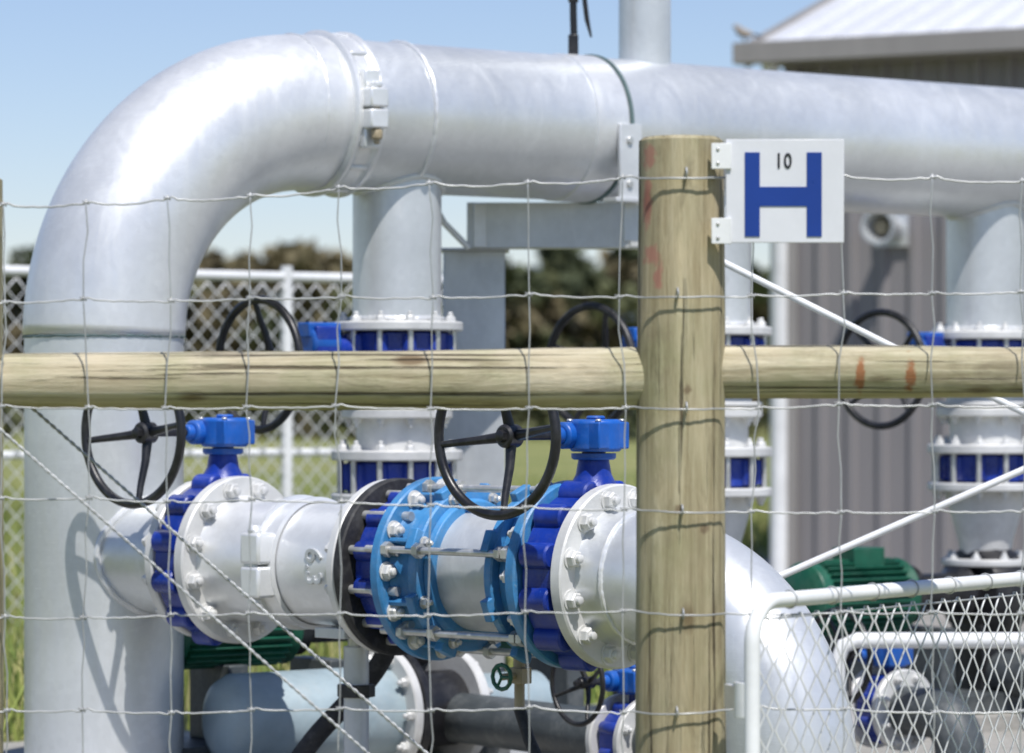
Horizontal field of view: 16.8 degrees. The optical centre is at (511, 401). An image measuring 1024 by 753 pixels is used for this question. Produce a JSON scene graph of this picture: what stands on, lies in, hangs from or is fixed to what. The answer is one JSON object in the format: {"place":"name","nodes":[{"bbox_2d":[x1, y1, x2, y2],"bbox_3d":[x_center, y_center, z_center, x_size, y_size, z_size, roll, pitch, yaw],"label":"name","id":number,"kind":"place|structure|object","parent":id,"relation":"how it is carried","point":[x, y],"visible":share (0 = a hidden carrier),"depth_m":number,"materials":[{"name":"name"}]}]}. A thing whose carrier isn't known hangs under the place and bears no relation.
{"place":"outdoors","nodes":[
{"label":"outdoors","id":0,"kind":"place"},
{"bbox_2d":[3,410,769,741],"bbox_3d":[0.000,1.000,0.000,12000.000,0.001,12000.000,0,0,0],"label":"ground","id":1,"kind":"structure","parent":0,"point":[539,450],"depth_m":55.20,"materials":[{"name":"green plant"}]},
{"bbox_2d":[0,179,3,752],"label":"wooden fence post","id":2,"kind":"object","parent":1,"relation":"on","point":[1,560],"visible":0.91,"depth_m":5.99,"materials":[{"name":"brown wood"}]},
{"bbox_2d":[3,265,442,645],"bbox_3d":[-2.677,0.220,13.149,5.862,1.560,0.047,0,0,-33],"label":"chain link fence","id":3,"kind":"object","parent":1,"relation":"on","point":[286,277],"visible":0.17,"depth_m":14.26,"materials":[{"name":"white metal"}]},
{"bbox_2d":[3,237,769,426],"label":"tree line","id":4,"kind":"object","parent":1,"relation":"on","point":[568,272],"visible":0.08,"depth_m":142.57,"materials":[{"name":"green plant"}]},
{"bbox_2d":[3,346,769,441],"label":"hedge","id":5,"kind":"object","parent":1,"relation":"on","point":[316,419],"visible":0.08,"depth_m":93.10,"materials":[{"name":"green plant"}]},
{"bbox_2d":[81,409,855,752],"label":"flanged discharge pipe","id":6,"kind":"object","parent":1,"relation":"on","point":[291,565],"visible":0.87,"depth_m":7.87,"materials":[{"name":"metal"}]},
{"bbox_2d":[491,658,541,752],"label":"drain valve","id":7,"kind":"object","parent":6,"relation":"attached to","point":[516,674],"visible":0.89,"depth_m":7.85,"materials":[{"name":"metal"}]},
{"bbox_2d":[3,704,1023,752],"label":"concrete pad","id":8,"kind":"object","parent":1,"relation":"on","point":[15,747],"depth_m":9.98,"materials":[{"name":"grey concrete"}]},
{"bbox_2d":[291,652,394,752],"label":"rubber hose","id":9,"kind":"object","parent":8,"relation":"on","point":[319,732],"visible":0.35,"depth_m":8.39,"materials":[{"name":"black rubber"}]},
{"bbox_2d":[315,626,374,752],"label":"pipe stand","id":10,"kind":"object","parent":8,"relation":"on","point":[356,676],"visible":0.6,"depth_m":8.19,"materials":[{"name":"grey paint"}]},
{"bbox_2d":[202,651,552,752],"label":"suction pipe","id":11,"kind":"object","parent":8,"relation":"on","point":[403,684],"visible":0.58,"depth_m":8.90,"materials":[{"name":"grey metal"}]},
{"bbox_2d":[182,625,634,752],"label":"green water pump","id":12,"kind":"object","parent":8,"relation":"on","point":[208,666],"visible":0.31,"depth_m":8.88,"materials":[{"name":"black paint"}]},
{"bbox_2d":[22,30,1023,752],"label":"overhead header pipe","id":13,"kind":"object","parent":8,"relation":"on","point":[314,110],"visible":0.88,"depth_m":8.93,"materials":[{"name":"metal"}]},
{"bbox_2d":[215,179,462,502],"bbox_3d":[-0.427,-0.106,9.261,0.654,1.217,0.362,0,0,-40],"label":"riser pipe with valves","id":14,"kind":"object","parent":13,"relation":"attached to","point":[391,240],"visible":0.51,"depth_m":9.24,"materials":[{"name":"metal"}]},
{"bbox_2d":[568,0,591,54],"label":"black cable","id":15,"kind":"object","parent":13,"relation":"on","point":[573,42],"visible":0.86,"depth_m":9.67,"materials":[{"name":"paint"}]},
{"bbox_2d":[619,0,670,64],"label":"vent pipe","id":16,"kind":"object","parent":13,"relation":"on","point":[644,30],"visible":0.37,"depth_m":9.79,"materials":[{"name":"silver metal"}]},
{"bbox_2d":[547,194,771,541],"bbox_3d":[0.455,-0.106,9.901,0.654,1.217,0.362,0,0,-40],"label":"riser pipe with valves","id":17,"kind":"object","parent":13,"relation":"attached to","point":[739,464],"visible":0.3,"depth_m":9.88,"materials":[{"name":"metal"}]},
{"bbox_2d":[839,206,1023,566],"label":"riser pipe with valves","id":18,"kind":"object","parent":13,"relation":"attached to","point":[977,447],"visible":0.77,"depth_m":10.53,"materials":[{"name":"metal"}]},
{"bbox_2d":[442,123,641,672],"bbox_3d":[0.069,0.117,9.798,0.772,1.764,0.413,0,0,21],"label":"steel pipe support","id":19,"kind":"object","parent":8,"relation":"on","point":[475,265],"visible":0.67,"depth_m":9.76,"materials":[{"name":"metal"}]},
{"bbox_2d":[498,607,984,752],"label":"pipe","id":20,"kind":"object","parent":8,"relation":"on","point":[564,679],"visible":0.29,"depth_m":9.29,"materials":[{"name":"grey metal"}]},
{"bbox_2d":[725,260,1023,577],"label":"white brace frame","id":21,"kind":"object","parent":8,"relation":"on","point":[905,520],"visible":0.26,"depth_m":8.26,"materials":[{"name":"paint"}]},
{"bbox_2d":[784,546,1023,742],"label":"green water pump","id":22,"kind":"object","parent":8,"relation":"on","point":[863,565],"visible":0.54,"depth_m":10.42,"materials":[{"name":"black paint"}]},
{"bbox_2d":[833,632,1023,689],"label":"white pipe rail","id":23,"kind":"object","parent":8,"relation":"on","point":[873,638],"visible":0.58,"depth_m":9.13,"materials":[{"name":"metal"}]},
{"bbox_2d":[635,135,725,752],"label":"wooden fence post","id":24,"kind":"object","parent":1,"relation":"on","point":[680,663],"visible":0.98,"depth_m":5.94,"materials":[{"name":"brown wood"}]},
{"bbox_2d":[0,409,427,752],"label":"diagonal stay wire","id":25,"kind":"object","parent":24,"relation":"attached to","point":[214,567],"visible":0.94,"depth_m":6.08,"materials":[{"name":"metal"}]},
{"bbox_2d":[0,347,643,409],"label":"wooden fence rail","id":26,"kind":"object","parent":24,"relation":"attached to","point":[565,378],"visible":0.95,"depth_m":5.97,"materials":[{"name":"brown wood"}]},
{"bbox_2d":[0,167,1023,752],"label":"woven wire netting","id":27,"kind":"object","parent":24,"relation":"attached to","point":[430,505],"visible":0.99,"depth_m":5.96,"materials":[{"name":"metal"}]},
{"bbox_2d":[711,139,843,243],"bbox_3d":[0.455,-0.359,5.931,0.227,0.179,0.023,0,0,0],"label":"hydrant sign","id":28,"kind":"object","parent":24,"relation":"attached to","point":[784,190],"visible":1,"depth_m":5.93,"materials":[{"name":"white metal"}]},
{"bbox_2d":[722,345,1023,398],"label":"wooden fence rail","id":29,"kind":"object","parent":24,"relation":"attached to","point":[811,371],"visible":0.9,"depth_m":5.98,"materials":[{"name":"brown wood"}]},
{"bbox_2d":[724,570,1023,752],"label":"chain link gate","id":30,"kind":"structure","parent":24,"relation":"attached to","point":[741,699],"depth_m":6.11,"materials":[{"name":"white metal"}]},
{"bbox_2d":[0,0,818,272],"label":"sky","id":31,"kind":"structure","parent":0,"point":[65,65],"materials":[{"name":"blue"}]},
{"bbox_2d":[262,264,636,347],"bbox_3d":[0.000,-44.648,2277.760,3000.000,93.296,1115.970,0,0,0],"label":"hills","id":32,"kind":"structure","parent":0,"point":[535,266],"depth_m":2200.70,"materials":[{"name":"green plant"}]},
{"bbox_2d":[764,559,1023,653],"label":"gravel yard","id":33,"kind":"structure","parent":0,"point":[941,617],"depth_m":15.67,"materials":[{"name":"grey gravel"}]},
{"bbox_2d":[732,0,1023,573],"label":"metal shed","id":34,"kind":"structure","parent":33,"relation":"on","point":[974,42],"depth_m":19.74,"materials":[{"name":"white paint"}]},
{"bbox_2d":[732,24,762,41],"bbox_3d":[1.346,-2.105,19.811,0.187,0.115,0.055,0,0,28],"label":"sparrow","id":35,"kind":"object","parent":34,"relation":"attached to","point":[743,33],"visible":1,"depth_m":19.80,"materials":[{"name":"white"}]}
]}

